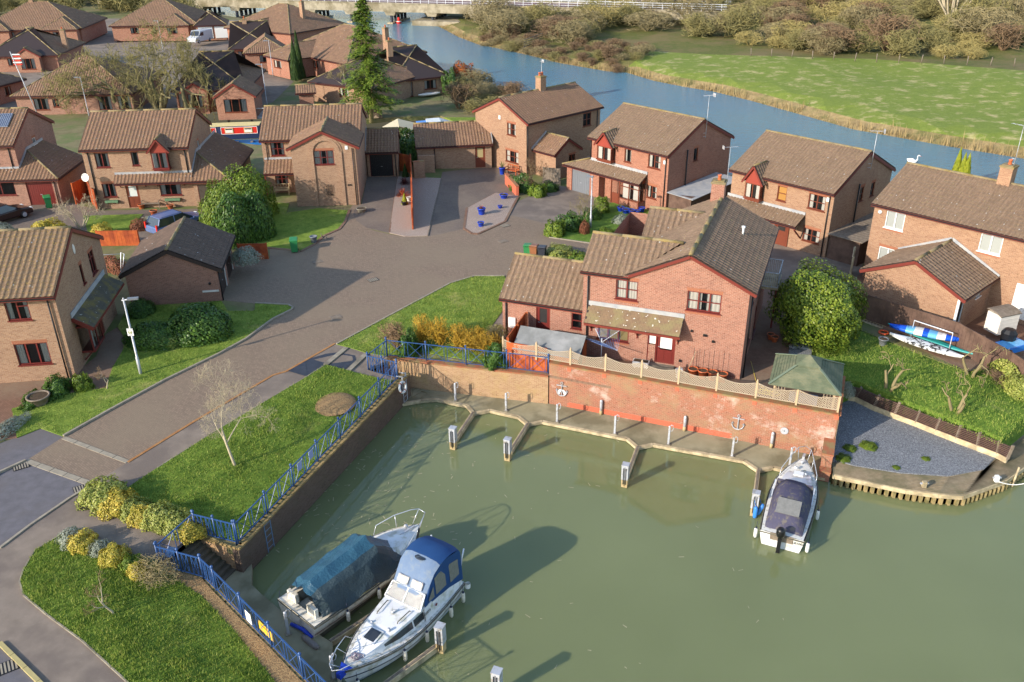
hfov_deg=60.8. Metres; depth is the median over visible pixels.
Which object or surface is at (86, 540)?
bush
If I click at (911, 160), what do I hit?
swan
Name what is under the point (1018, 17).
bare bush
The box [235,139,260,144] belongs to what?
dinghy
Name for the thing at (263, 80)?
street lamp
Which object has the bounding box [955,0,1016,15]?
bare bush
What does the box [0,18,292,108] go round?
estate road
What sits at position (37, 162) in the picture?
brick house
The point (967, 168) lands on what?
cypress tree
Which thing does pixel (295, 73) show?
cypress tree
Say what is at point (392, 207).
brick edging
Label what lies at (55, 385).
camellia bush
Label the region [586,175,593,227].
street lamp
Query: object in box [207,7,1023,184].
river water
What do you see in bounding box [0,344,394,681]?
tarmac path
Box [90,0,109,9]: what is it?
belt tree
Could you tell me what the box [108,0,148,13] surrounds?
belt tree
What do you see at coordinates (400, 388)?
lifebuoy
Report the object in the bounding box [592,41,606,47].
bare bush
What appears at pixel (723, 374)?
terracotta pot
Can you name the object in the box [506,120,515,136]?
window
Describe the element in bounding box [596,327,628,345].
window
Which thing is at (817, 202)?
window
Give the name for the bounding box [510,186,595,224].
driveway
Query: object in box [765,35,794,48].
bare bush
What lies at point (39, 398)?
planter pot
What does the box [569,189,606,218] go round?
bare tree
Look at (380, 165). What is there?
garage door
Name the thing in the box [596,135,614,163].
bay window
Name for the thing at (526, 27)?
bare bush
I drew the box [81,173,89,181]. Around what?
satellite dish
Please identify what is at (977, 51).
bare bush
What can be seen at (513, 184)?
garden wall
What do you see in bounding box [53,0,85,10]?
belt tree
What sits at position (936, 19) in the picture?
bare bush
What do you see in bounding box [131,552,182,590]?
bare shrub
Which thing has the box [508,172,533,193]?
ivy
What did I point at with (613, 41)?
bare bush
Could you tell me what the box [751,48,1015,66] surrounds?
wire fence
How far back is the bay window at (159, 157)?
73.99 m
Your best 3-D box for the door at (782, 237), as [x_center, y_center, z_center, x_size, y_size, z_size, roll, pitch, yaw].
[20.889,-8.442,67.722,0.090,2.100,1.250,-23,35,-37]
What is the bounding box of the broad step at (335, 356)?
[323,347,348,364]
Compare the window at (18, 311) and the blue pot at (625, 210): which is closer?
the window at (18, 311)
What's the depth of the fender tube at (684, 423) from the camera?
46.80 m
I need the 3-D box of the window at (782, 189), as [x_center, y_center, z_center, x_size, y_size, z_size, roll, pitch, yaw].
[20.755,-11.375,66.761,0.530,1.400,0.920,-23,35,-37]
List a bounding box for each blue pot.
[477,205,485,214]
[477,221,483,226]
[498,161,505,174]
[499,193,507,198]
[622,208,629,213]
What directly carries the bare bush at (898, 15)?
on the scrubland
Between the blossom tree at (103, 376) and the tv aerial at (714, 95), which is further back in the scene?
the tv aerial at (714, 95)
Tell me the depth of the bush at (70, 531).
36.27 m
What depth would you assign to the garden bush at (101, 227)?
69.67 m
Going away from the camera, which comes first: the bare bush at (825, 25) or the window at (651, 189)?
the window at (651, 189)
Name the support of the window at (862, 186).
in the brick house at (805, 194)
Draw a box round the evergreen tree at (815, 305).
[764,257,869,356]
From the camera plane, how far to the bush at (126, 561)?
35.04 m
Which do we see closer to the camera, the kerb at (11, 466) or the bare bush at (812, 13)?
the kerb at (11, 466)
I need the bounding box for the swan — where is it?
[907,155,919,162]
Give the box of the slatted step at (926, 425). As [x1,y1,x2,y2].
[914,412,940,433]
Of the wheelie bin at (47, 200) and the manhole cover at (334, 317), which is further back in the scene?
the wheelie bin at (47, 200)
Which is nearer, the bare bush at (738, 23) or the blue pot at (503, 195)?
the blue pot at (503, 195)
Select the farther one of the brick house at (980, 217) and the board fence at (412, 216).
the board fence at (412, 216)
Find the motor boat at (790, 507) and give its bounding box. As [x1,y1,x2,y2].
[753,446,819,552]
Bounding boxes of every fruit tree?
[879,351,910,391]
[942,368,970,414]
[962,345,1010,387]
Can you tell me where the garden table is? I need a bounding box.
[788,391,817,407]
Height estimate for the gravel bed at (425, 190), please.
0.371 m
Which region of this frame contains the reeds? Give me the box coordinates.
[425,13,1023,158]
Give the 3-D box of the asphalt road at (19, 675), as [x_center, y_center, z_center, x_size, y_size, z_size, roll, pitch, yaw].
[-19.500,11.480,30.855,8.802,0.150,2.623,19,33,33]
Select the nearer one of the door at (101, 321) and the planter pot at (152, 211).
the door at (101, 321)
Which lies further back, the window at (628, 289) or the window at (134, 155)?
the window at (134, 155)
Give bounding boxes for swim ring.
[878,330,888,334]
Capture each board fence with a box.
[70,178,97,208]
[95,230,139,245]
[237,243,268,259]
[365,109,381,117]
[399,153,411,172]
[409,154,413,228]
[506,312,527,342]
[506,342,546,371]
[542,167,560,185]
[849,247,855,281]
[854,292,1023,374]
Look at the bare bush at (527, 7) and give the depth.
182.29 m
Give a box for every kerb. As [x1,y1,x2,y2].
[0,459,25,473]
[0,488,83,547]
[0,641,42,681]
[19,535,127,681]
[25,459,93,483]
[62,436,127,462]
[63,302,293,436]
[158,364,325,466]
[336,275,503,343]
[547,223,588,242]
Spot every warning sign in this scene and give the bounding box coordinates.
[245,610,251,624]
[258,621,273,641]
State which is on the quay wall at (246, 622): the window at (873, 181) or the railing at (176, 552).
the railing at (176, 552)
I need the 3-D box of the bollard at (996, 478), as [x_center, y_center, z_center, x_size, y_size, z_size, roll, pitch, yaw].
[23.285,6.607,41.927,0.400,0.320,0.180,-1,27,0]
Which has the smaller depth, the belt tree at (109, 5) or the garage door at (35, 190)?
the garage door at (35, 190)
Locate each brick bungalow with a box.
[0,0,107,43]
[0,27,85,72]
[0,72,26,104]
[10,54,163,114]
[108,0,205,40]
[170,50,265,119]
[223,0,346,44]
[228,16,284,70]
[263,23,427,78]
[307,55,414,107]
[376,37,448,96]
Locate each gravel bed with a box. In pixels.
[389,176,440,235]
[466,193,517,232]
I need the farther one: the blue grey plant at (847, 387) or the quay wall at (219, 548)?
the blue grey plant at (847, 387)
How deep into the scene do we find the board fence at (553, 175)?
82.40 m
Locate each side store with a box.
[667,172,731,208]
[826,212,873,265]
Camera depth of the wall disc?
44.90 m
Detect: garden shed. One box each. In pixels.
[295,83,315,103]
[512,326,590,370]
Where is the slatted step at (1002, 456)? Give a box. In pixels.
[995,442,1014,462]
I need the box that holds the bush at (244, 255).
[229,245,263,266]
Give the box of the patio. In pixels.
[847,272,1023,371]
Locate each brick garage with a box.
[118,216,235,304]
[413,120,492,172]
[859,237,999,324]
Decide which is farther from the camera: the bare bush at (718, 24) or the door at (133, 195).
the bare bush at (718, 24)
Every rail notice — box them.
[297,460,302,471]
[308,448,313,459]
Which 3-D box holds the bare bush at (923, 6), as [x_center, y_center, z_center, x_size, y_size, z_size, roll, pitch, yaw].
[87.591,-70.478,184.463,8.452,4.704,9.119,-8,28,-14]
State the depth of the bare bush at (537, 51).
156.19 m
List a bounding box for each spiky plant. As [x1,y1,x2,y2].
[396,176,408,184]
[396,188,408,196]
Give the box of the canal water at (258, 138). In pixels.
[232,128,404,139]
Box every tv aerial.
[703,93,715,137]
[722,145,737,177]
[868,129,885,169]
[1011,123,1023,163]
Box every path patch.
[289,360,306,375]
[307,352,355,374]
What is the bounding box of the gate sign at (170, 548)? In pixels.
[164,547,174,556]
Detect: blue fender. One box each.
[753,500,757,517]
[757,498,763,514]
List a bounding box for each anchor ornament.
[556,382,567,395]
[731,415,744,429]
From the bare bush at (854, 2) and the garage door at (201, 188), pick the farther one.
the bare bush at (854, 2)
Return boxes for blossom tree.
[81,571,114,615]
[93,365,108,388]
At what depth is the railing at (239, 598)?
32.22 m
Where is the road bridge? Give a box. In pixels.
[97,0,729,26]
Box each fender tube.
[599,400,602,414]
[683,416,686,431]
[769,432,774,448]
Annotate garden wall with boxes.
[412,160,424,178]
[504,173,518,195]
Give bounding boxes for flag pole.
[9,51,36,111]
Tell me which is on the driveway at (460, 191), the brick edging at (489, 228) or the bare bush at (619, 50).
the brick edging at (489, 228)
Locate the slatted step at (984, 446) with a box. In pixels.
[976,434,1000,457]
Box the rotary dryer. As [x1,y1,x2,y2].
[586,328,620,356]
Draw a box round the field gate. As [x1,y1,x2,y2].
[523,33,542,46]
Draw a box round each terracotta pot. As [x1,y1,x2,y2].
[688,348,697,377]
[698,350,708,378]
[707,351,717,380]
[718,353,727,382]
[767,332,774,339]
[771,334,778,341]
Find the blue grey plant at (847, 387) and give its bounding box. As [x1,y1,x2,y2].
[843,381,855,398]
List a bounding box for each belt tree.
[0,0,12,14]
[0,0,21,11]
[13,0,42,3]
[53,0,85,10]
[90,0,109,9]
[94,0,127,11]
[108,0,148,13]
[136,0,150,6]
[173,0,205,8]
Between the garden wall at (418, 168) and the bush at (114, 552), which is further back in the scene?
the garden wall at (418, 168)
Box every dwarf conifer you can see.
[401,193,407,203]
[402,163,408,177]
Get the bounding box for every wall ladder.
[264,520,274,552]
[396,372,407,401]
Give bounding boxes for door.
[25,181,56,204]
[97,320,104,335]
[125,186,140,207]
[197,184,216,203]
[214,26,227,37]
[219,267,227,293]
[226,251,233,278]
[369,154,393,175]
[475,147,484,166]
[536,307,549,329]
[571,169,589,194]
[646,335,675,364]
[775,224,789,246]
[1011,283,1023,319]
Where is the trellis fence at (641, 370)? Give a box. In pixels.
[502,336,840,419]
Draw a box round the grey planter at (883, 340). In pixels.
[878,336,888,345]
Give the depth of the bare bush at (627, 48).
151.76 m
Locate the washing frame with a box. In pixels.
[105,252,124,280]
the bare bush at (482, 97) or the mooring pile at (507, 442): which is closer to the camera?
the mooring pile at (507, 442)
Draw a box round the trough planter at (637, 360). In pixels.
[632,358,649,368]
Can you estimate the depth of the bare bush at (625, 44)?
154.70 m
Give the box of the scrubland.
[447,0,1023,70]
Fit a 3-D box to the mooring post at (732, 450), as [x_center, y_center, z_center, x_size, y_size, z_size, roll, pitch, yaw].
[11.348,5.393,44.599,0.326,1.233,0.220,9,29,19]
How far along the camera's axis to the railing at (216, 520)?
36.90 m
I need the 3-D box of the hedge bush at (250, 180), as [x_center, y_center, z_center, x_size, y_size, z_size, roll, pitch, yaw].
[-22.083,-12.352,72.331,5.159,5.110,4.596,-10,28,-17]
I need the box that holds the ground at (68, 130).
[0,0,968,678]
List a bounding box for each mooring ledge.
[218,564,334,681]
[402,388,838,484]
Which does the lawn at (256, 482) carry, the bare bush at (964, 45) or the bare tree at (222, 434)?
the bare tree at (222, 434)
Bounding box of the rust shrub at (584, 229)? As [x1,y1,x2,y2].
[579,219,589,234]
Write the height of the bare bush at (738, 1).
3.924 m
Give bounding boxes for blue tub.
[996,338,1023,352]
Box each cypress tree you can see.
[290,38,301,80]
[294,30,305,78]
[952,147,961,170]
[958,152,966,171]
[962,153,970,173]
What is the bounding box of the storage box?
[984,304,1021,334]
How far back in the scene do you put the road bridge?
197.83 m
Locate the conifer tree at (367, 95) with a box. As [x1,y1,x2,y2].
[336,0,404,122]
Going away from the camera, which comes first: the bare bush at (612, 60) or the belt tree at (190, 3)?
the bare bush at (612, 60)
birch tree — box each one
[52,194,106,228]
[325,60,383,84]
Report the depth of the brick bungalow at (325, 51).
132.19 m
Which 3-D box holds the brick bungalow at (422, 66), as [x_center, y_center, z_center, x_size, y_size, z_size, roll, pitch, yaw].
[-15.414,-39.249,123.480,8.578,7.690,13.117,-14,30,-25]
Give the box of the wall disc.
[780,427,787,433]
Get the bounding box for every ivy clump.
[397,327,424,357]
[480,342,508,370]
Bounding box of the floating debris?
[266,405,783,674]
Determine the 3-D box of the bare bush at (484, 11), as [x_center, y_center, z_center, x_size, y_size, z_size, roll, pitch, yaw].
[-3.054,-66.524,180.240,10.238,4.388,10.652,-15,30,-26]
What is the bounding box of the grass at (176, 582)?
[12,276,1023,681]
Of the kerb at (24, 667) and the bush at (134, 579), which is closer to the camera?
the kerb at (24, 667)
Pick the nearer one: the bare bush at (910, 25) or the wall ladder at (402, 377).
the wall ladder at (402, 377)
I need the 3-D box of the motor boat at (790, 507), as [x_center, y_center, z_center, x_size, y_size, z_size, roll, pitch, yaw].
[13.165,7.399,40.865,2.532,2.125,6.998,11,29,22]
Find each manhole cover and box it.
[311,259,322,263]
[329,314,341,319]
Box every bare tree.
[36,46,161,115]
[42,69,69,84]
[101,17,212,109]
[141,32,230,119]
[188,359,279,465]
[518,157,546,185]
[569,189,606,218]
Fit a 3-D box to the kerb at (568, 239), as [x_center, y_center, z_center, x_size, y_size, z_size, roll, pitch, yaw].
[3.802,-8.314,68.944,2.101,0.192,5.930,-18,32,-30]
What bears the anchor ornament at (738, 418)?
attached to the basin wall at (656, 401)
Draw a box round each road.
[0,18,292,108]
[0,465,81,544]
[0,648,33,681]
[2,202,203,240]
[29,204,588,480]
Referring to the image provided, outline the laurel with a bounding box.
[441,67,456,94]
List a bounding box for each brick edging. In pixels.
[127,343,335,461]
[267,210,350,251]
[389,177,397,231]
[427,178,442,235]
[463,196,518,233]
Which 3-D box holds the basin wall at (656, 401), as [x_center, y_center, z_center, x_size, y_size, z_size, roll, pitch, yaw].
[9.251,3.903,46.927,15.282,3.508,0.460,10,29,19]
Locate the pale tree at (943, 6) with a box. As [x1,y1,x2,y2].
[938,0,971,18]
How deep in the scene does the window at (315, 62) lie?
132.55 m
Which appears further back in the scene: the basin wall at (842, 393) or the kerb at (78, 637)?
the basin wall at (842, 393)
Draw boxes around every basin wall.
[387,355,548,403]
[549,360,838,455]
[833,376,845,438]
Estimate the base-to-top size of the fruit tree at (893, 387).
1.876 m
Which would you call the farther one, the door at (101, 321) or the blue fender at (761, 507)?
the door at (101, 321)
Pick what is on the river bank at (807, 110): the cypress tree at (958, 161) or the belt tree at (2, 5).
the cypress tree at (958, 161)
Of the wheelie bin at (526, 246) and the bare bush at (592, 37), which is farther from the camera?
the bare bush at (592, 37)
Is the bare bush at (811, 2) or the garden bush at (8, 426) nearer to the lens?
the garden bush at (8, 426)
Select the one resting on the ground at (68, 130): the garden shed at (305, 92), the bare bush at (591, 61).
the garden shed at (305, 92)
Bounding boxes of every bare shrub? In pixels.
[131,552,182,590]
[376,320,414,347]
[486,324,507,344]
[983,367,1008,388]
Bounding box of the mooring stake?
[1011,467,1019,486]
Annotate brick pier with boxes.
[818,437,835,481]
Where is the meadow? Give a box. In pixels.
[629,51,1023,146]
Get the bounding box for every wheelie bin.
[42,194,51,207]
[289,236,298,251]
[523,243,531,253]
[529,243,538,254]
[537,245,546,255]
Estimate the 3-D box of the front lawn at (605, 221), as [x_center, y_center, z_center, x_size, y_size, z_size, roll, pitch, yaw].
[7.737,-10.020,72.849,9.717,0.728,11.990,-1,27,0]
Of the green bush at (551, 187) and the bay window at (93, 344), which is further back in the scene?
the green bush at (551, 187)
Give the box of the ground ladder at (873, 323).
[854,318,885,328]
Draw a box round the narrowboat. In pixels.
[210,121,260,138]
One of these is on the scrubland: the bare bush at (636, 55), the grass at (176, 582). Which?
the bare bush at (636, 55)
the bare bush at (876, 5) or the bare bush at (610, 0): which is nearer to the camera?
the bare bush at (876, 5)
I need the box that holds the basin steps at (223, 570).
[166,540,235,586]
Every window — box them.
[0,183,17,195]
[4,86,11,95]
[4,302,33,322]
[7,58,15,65]
[11,339,53,366]
[20,58,36,69]
[33,98,49,110]
[52,99,60,107]
[76,322,104,359]
[78,260,87,285]
[87,245,98,276]
[93,152,111,168]
[98,96,112,109]
[100,181,117,197]
[117,95,131,109]
[129,151,140,166]
[130,28,139,33]
[150,142,171,170]
[159,184,182,195]
[167,28,177,33]
[177,93,183,107]
[187,94,203,107]
[212,92,216,107]
[223,99,248,112]
[224,128,233,132]
[244,127,252,132]
[259,55,266,62]
[270,142,285,156]
[274,60,281,68]
[275,176,289,184]
[313,60,318,68]
[313,148,334,165]
[339,88,348,96]
[424,79,436,89]
[505,147,518,164]
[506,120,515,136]
[569,151,575,160]
[570,312,581,330]
[583,111,591,126]
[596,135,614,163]
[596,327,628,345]
[614,278,638,304]
[623,148,631,163]
[645,182,657,200]
[647,154,660,170]
[685,287,722,317]
[693,145,698,161]
[743,169,762,202]
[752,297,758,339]
[775,184,787,202]
[801,225,820,245]
[806,191,826,212]
[858,183,865,202]
[869,179,875,197]
[877,243,896,258]
[883,210,905,233]
[956,302,962,321]
[976,233,1003,258]
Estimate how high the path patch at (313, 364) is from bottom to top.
0.057 m
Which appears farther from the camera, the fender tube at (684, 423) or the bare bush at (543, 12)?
the bare bush at (543, 12)
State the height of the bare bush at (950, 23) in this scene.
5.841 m
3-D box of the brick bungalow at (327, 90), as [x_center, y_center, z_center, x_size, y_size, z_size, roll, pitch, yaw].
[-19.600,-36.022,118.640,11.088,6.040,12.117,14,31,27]
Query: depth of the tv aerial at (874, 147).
64.74 m
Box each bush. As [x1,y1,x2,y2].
[0,221,13,228]
[0,411,32,440]
[16,388,37,411]
[30,217,67,227]
[41,372,71,401]
[54,526,86,550]
[65,527,98,555]
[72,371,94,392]
[88,538,112,557]
[90,221,112,232]
[97,542,132,568]
[104,255,125,275]
[118,552,142,574]
[121,320,183,351]
[124,560,150,582]
[125,298,155,318]
[128,217,146,231]
[160,334,178,349]
[163,302,234,347]
[197,178,246,236]
[211,191,258,249]
[218,163,279,220]
[229,245,263,266]
[237,189,276,242]
[399,127,416,164]
[437,81,479,108]
[447,60,474,78]
[447,76,474,89]
[455,67,494,84]
[461,98,484,113]
[462,0,516,25]
[462,78,478,90]
[470,7,514,27]
[471,82,504,97]
[473,81,489,90]
[476,93,491,100]
[477,24,491,36]
[478,35,486,40]
[479,8,528,37]
[479,94,501,103]
[481,33,495,41]
[482,74,495,84]
[486,38,499,45]
[492,35,512,42]
[495,80,531,95]
[499,24,522,36]
[500,7,530,22]
[500,40,522,51]
[508,0,534,2]
[510,13,533,33]
[512,38,529,48]
[517,6,539,23]
[518,46,534,54]
[521,32,540,43]
[522,1,568,26]
[523,38,535,46]
[527,182,547,197]
[528,18,556,34]
[528,39,550,49]
[530,14,586,38]
[530,45,553,55]
[533,48,558,58]
[534,15,565,35]
[542,181,559,192]
[543,219,565,237]
[544,51,569,61]
[546,19,593,45]
[546,242,574,257]
[550,9,575,19]
[553,46,569,55]
[555,210,586,231]
[558,56,569,61]
[565,3,607,22]
[565,18,601,39]
[567,29,595,40]
[567,41,581,50]
[567,249,585,260]
[568,8,608,28]
[572,50,586,56]
[573,52,588,61]
[574,36,588,45]
[579,5,619,28]
[580,0,616,21]
[580,44,593,50]
[583,206,602,220]
[585,57,597,65]
[589,44,607,54]
[591,49,605,59]
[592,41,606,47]
[593,0,627,2]
[594,195,609,213]
[598,226,614,232]
[600,44,618,58]
[603,58,619,65]
[604,38,627,47]
[607,0,640,22]
[607,64,626,72]
[609,3,643,26]
[612,48,626,55]
[612,52,629,59]
[619,41,631,48]
[621,11,674,31]
[622,46,633,52]
[623,8,651,24]
[626,51,644,59]
[627,46,645,57]
[634,42,649,51]
[634,43,655,54]
[638,0,683,12]
[641,12,675,27]
[646,0,695,7]
[665,0,720,23]
[678,12,719,37]
[682,14,735,35]
[694,0,732,8]
[709,3,768,36]
[721,8,755,22]
[729,0,750,3]
[733,30,764,45]
[748,0,781,20]
[751,5,771,22]
[753,22,790,42]
[759,14,779,25]
[760,0,814,23]
[765,6,804,23]
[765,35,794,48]
[767,19,814,41]
[773,13,818,27]
[777,28,811,49]
[782,0,807,5]
[797,22,850,43]
[797,26,846,51]
[801,7,823,21]
[805,0,816,6]
[805,0,843,9]
[806,1,854,24]
[808,35,847,55]
[817,26,864,53]
[820,0,851,9]
[822,21,849,28]
[826,16,857,29]
[836,4,885,31]
[842,32,866,51]
[844,31,882,52]
[845,0,892,22]
[846,0,896,25]
[856,16,885,32]
[858,12,920,50]
[871,0,914,7]
[872,6,915,18]
[873,14,921,34]
[879,0,916,12]
[881,29,925,57]
[882,5,914,15]
[887,19,923,36]
[897,4,925,19]
[903,0,943,18]
[906,23,939,41]
[918,28,959,51]
[925,15,965,32]
[928,44,960,58]
[931,7,981,40]
[938,0,968,15]
[941,5,1023,44]
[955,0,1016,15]
[955,32,992,47]
[955,40,981,54]
[957,47,988,58]
[958,0,1005,6]
[974,17,1023,42]
[983,22,1023,50]
[987,11,1023,22]
[992,0,1023,17]
[1003,29,1023,45]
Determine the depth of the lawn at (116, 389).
49.75 m
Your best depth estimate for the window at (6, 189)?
76.54 m
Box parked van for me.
[187,28,212,42]
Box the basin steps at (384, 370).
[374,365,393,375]
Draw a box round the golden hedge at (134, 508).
[74,473,207,544]
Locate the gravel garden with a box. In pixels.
[832,401,994,476]
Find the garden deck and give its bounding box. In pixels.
[228,108,263,121]
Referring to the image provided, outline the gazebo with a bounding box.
[768,353,844,409]
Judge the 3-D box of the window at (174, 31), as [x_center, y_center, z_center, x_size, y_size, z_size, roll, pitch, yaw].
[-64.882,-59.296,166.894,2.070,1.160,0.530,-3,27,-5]
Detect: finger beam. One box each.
[329,614,367,645]
[383,644,436,681]
[457,412,474,441]
[512,423,528,453]
[629,446,639,476]
[754,468,759,489]
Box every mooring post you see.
[283,609,291,636]
[329,652,336,680]
[453,382,457,401]
[504,392,509,411]
[555,403,560,422]
[612,415,619,434]
[666,425,673,445]
[730,437,737,456]
[787,447,795,465]
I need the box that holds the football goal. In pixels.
[910,320,952,349]
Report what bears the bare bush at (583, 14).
on the scrubland
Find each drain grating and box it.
[0,659,19,675]
[13,461,29,470]
[73,484,84,492]
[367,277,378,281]
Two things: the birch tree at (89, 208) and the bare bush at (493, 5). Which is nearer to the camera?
the birch tree at (89, 208)
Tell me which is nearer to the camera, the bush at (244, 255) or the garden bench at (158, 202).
the bush at (244, 255)
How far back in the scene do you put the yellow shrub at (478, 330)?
50.92 m
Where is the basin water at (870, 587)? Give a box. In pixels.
[253,402,1023,681]
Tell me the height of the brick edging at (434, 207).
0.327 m
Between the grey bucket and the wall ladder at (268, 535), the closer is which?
the wall ladder at (268, 535)
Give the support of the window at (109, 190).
in the brick house at (176, 157)
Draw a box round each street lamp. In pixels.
[73,77,88,115]
[122,296,141,373]
[255,63,267,104]
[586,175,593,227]
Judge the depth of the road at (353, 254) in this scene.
58.46 m
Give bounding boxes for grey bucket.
[309,235,316,242]
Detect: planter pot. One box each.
[25,390,49,406]
[137,203,144,208]
[149,209,156,214]
[166,204,173,208]
[356,206,366,212]
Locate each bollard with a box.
[920,480,928,487]
[992,475,1001,481]
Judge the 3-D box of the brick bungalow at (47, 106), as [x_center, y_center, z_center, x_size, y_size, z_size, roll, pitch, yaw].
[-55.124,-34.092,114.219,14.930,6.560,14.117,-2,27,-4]
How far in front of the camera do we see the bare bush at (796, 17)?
167.36 m
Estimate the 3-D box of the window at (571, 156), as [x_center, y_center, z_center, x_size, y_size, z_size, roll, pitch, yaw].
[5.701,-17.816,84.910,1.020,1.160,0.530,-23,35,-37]
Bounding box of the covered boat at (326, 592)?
[277,508,425,649]
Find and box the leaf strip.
[163,569,301,681]
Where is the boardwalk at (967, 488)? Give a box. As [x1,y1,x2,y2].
[832,435,1023,505]
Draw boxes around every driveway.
[0,429,62,469]
[353,176,396,232]
[428,167,521,235]
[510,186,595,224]
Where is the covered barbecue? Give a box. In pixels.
[1000,327,1017,341]
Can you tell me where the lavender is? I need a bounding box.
[611,213,626,224]
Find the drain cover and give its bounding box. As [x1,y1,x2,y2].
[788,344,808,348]
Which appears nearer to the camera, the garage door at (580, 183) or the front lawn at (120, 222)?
the front lawn at (120, 222)
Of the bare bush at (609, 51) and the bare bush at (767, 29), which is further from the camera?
the bare bush at (767, 29)
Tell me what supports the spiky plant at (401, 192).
on the gravel bed at (425, 190)
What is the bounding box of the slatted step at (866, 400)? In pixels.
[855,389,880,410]
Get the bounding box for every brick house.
[0,107,88,205]
[0,225,123,382]
[78,108,253,209]
[259,103,400,206]
[472,72,603,177]
[498,174,782,379]
[562,102,734,209]
[726,129,895,257]
[862,159,1023,324]
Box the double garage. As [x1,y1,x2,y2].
[193,10,228,40]
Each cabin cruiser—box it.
[329,535,470,681]
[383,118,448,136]
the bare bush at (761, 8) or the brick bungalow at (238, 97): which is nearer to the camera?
the brick bungalow at (238, 97)
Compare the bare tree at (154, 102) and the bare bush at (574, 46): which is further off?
the bare bush at (574, 46)
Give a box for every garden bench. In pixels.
[141,200,159,208]
[274,183,289,194]
[505,164,518,174]
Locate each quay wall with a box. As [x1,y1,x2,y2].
[183,572,306,681]
[196,536,242,568]
[232,372,410,572]
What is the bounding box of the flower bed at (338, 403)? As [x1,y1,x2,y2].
[315,392,355,415]
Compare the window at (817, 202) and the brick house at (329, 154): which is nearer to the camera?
the window at (817, 202)
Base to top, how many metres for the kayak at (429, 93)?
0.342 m
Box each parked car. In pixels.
[0,203,32,220]
[144,209,198,233]
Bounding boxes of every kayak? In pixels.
[418,92,439,95]
[888,323,972,354]
[889,323,958,341]
[890,332,963,357]
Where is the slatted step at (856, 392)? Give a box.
[848,386,862,400]
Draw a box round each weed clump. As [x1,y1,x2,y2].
[835,452,851,462]
[842,443,856,452]
[859,440,877,451]
[921,456,930,460]
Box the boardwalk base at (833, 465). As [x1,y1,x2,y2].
[832,462,835,476]
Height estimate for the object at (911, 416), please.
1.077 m
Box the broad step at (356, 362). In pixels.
[346,353,365,370]
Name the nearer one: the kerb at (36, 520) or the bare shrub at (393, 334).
the kerb at (36, 520)
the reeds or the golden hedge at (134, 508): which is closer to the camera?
the golden hedge at (134, 508)
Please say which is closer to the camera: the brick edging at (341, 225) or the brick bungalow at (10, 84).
the brick edging at (341, 225)
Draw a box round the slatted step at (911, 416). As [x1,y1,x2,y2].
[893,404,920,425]
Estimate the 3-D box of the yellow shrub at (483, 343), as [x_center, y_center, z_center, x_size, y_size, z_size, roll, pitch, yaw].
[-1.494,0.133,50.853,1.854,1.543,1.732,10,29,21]
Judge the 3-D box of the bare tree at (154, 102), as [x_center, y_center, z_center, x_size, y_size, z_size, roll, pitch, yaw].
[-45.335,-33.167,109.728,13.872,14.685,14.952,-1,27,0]
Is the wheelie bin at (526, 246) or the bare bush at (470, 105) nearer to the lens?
the wheelie bin at (526, 246)
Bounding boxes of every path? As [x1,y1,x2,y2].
[0,327,123,439]
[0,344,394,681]
[487,311,505,337]
[767,244,862,298]
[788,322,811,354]
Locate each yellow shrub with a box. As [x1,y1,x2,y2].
[411,313,433,343]
[426,317,450,345]
[446,322,470,351]
[459,325,486,352]
[469,331,501,355]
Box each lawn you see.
[12,301,290,437]
[20,537,273,681]
[83,214,142,231]
[100,365,392,540]
[257,203,347,249]
[337,276,505,363]
[444,117,475,120]
[549,203,648,241]
[811,320,1023,450]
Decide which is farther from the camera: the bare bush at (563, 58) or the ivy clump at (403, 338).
the bare bush at (563, 58)
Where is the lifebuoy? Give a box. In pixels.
[398,381,406,393]
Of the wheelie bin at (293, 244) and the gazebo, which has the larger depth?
the wheelie bin at (293, 244)
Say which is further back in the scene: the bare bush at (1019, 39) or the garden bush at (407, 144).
the bare bush at (1019, 39)
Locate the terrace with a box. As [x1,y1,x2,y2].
[504,289,831,410]
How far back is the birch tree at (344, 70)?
113.39 m
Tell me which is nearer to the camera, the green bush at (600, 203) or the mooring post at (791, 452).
the mooring post at (791, 452)
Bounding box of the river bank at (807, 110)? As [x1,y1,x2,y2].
[442,24,1023,157]
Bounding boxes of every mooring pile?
[433,621,445,653]
[448,425,456,449]
[490,665,502,681]
[503,436,511,461]
[621,461,629,487]
[750,489,760,515]
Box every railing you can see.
[153,542,203,578]
[154,509,193,560]
[191,510,236,543]
[198,553,325,681]
[233,359,397,543]
[366,352,396,376]
[367,337,387,365]
[386,337,549,373]
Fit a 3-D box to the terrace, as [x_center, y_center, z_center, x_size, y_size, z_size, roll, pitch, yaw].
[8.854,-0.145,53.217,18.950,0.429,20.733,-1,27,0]
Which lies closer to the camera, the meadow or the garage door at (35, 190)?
the garage door at (35, 190)
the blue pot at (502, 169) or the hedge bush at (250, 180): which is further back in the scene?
the blue pot at (502, 169)

